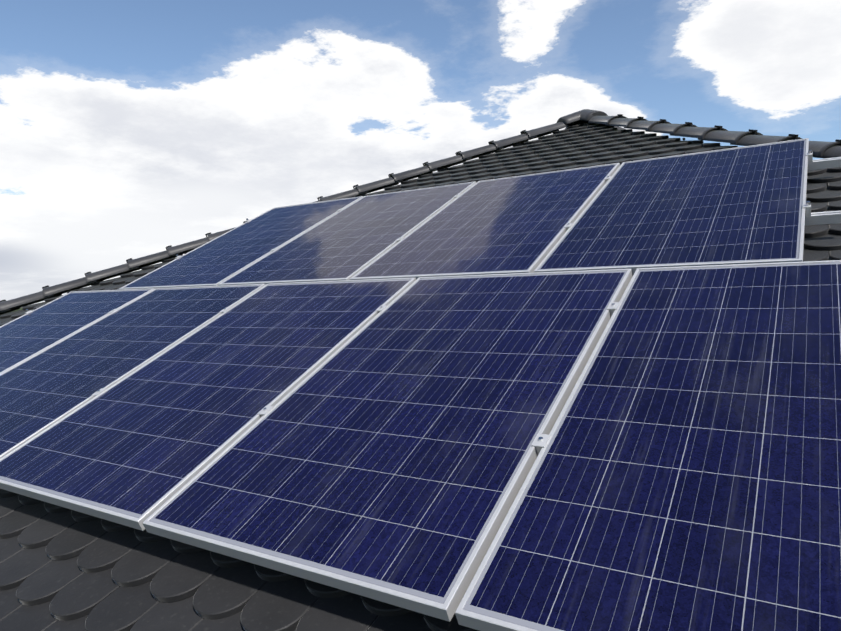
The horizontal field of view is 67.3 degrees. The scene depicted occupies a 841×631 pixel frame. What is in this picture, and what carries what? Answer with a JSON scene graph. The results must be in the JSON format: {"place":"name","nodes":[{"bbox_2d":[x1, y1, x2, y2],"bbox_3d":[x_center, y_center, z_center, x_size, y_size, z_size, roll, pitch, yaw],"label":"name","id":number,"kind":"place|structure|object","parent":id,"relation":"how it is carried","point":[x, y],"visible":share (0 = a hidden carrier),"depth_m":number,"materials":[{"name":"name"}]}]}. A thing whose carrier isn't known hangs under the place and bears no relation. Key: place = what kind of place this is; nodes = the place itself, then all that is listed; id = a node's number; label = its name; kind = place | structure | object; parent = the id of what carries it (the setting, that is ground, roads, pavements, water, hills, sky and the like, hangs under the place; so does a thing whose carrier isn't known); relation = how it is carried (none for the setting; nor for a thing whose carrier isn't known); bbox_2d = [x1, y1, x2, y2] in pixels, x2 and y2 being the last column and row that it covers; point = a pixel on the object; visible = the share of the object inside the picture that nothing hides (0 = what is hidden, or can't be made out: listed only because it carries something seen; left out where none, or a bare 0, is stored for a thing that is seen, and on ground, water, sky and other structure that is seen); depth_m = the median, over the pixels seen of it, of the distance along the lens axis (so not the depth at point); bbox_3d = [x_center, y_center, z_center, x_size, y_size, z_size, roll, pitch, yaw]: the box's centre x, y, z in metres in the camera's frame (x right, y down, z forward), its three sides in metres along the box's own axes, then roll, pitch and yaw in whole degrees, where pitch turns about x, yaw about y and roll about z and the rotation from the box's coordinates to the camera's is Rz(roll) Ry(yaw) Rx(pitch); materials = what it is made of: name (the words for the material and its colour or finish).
{"place":"outdoors","nodes":[
{"label":"outdoors","id":0,"kind":"place"},
{"bbox_2d":[0,0,840,307],"label":"sky","id":1,"kind":"structure","parent":0,"point":[134,129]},
{"bbox_2d":[557,109,614,129],"bbox_3d":[1.633,-1.941,6.245,0.523,0.177,0.524,0,2,32],"label":"ridge cap","id":2,"kind":"object","parent":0,"point":[583,116],"visible":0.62,"depth_m":6.10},
{"bbox_3d":[1.535,-0.119,6.375,14.258,3.472,14.237,0,2,32],"label":"roof structure","id":3,"kind":"object","parent":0,"visible":0},
{"bbox_2d":[0,123,840,630],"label":"roof tiles","id":4,"kind":"object","parent":3,"relation":"attached to","point":[64,569],"visible":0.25,"depth_m":1.85,"materials":[{"name":"grey tile"}]},
{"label":"roof hooks","id":5,"kind":"object","parent":4,"relation":"on","visible":0},
{"bbox_2d":[805,210,840,225],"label":"mounting rail","id":6,"kind":"object","parent":5,"relation":"attached to","point":[822,218],"depth_m":2.57,"materials":[{"name":"metal"}]},
{"bbox_2d":[808,157,840,169],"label":"mounting rail","id":7,"kind":"object","parent":5,"relation":"attached to","point":[825,163],"depth_m":3.14,"materials":[{"name":"metal"}]},
{"bbox_3d":[-0.935,0.382,2.478,5.280,0.053,0.054,0,2,32],"label":"mount rail","id":8,"kind":"object","parent":5,"relation":"on","visible":0},
{"bbox_2d":[0,277,415,530],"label":"solar panel","id":9,"kind":"object","parent":8,"relation":"on","point":[137,448],"visible":0.81,"depth_m":2.44,"materials":[{"name":"glass"}]},
{"bbox_2d":[25,150,812,454],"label":"panel clamps","id":10,"kind":"object","parent":8,"relation":"attached to","point":[540,441],"visible":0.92,"depth_m":2.58,"materials":[{"name":"metal"}]},
{"bbox_2d":[0,288,154,373],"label":"solar panel","id":11,"kind":"object","parent":10,"relation":"attached to","point":[36,331],"visible":0.75,"depth_m":4.00,"materials":[{"name":"glass"}]},
{"bbox_2d":[0,284,265,458],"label":"solar panel","id":12,"kind":"object","parent":10,"relation":"attached to","point":[47,387],"visible":0.78,"depth_m":3.21,"materials":[{"name":"glass"}]},
{"bbox_2d":[119,196,362,289],"bbox_3d":[-1.264,-0.554,4.704,0.992,0.036,1.650,0,28,32],"label":"solar panel","id":13,"kind":"object","parent":10,"relation":"attached to","point":[221,258],"visible":0.81,"depth_m":4.57,"materials":[{"name":"glass"}]},
{"bbox_2d":[218,181,475,285],"bbox_3d":[-0.409,-0.557,4.162,0.992,0.036,1.650,0,28,32],"label":"solar panel","id":14,"kind":"object","parent":10,"relation":"attached to","point":[351,240],"visible":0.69,"depth_m":4.01,"materials":[{"name":"glass"}]},
{"bbox_2d":[142,269,632,621],"bbox_3d":[0.026,0.216,2.142,0.992,0.035,1.650,0,28,32],"label":"solar panel","id":15,"kind":"object","parent":10,"relation":"attached to","point":[388,454],"visible":0.98,"depth_m":1.84,"materials":[{"name":"glass"}]},
{"bbox_2d":[349,163,619,279],"bbox_3d":[0.445,-0.559,3.620,0.992,0.036,1.650,0,28,32],"label":"solar panel","id":16,"kind":"object","parent":10,"relation":"attached to","point":[511,225],"visible":0.79,"depth_m":3.44,"materials":[{"name":"glass"}]},
{"bbox_2d":[455,260,840,630],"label":"solar panel","id":17,"kind":"object","parent":10,"relation":"attached to","point":[684,473],"visible":1,"depth_m":1.42,"materials":[{"name":"glass"}]},
{"bbox_2d":[533,138,808,274],"bbox_3d":[1.300,-0.561,3.078,0.992,0.036,1.650,0,28,32],"label":"solar panel","id":18,"kind":"object","parent":10,"relation":"attached to","point":[738,205],"visible":0.83,"depth_m":2.87,"materials":[{"name":"glass"}]},
{"bbox_2d":[0,116,840,313],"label":"hip tiles","id":19,"kind":"object","parent":3,"relation":"attached to","point":[822,149],"visible":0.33,"depth_m":5.34,"materials":[{"name":"grey tile"}]},
{"bbox_2d":[0,114,840,301],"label":"ridge tile clips","id":20,"kind":"object","parent":19,"relation":"attached to","point":[720,128],"visible":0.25,"depth_m":5.26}
]}

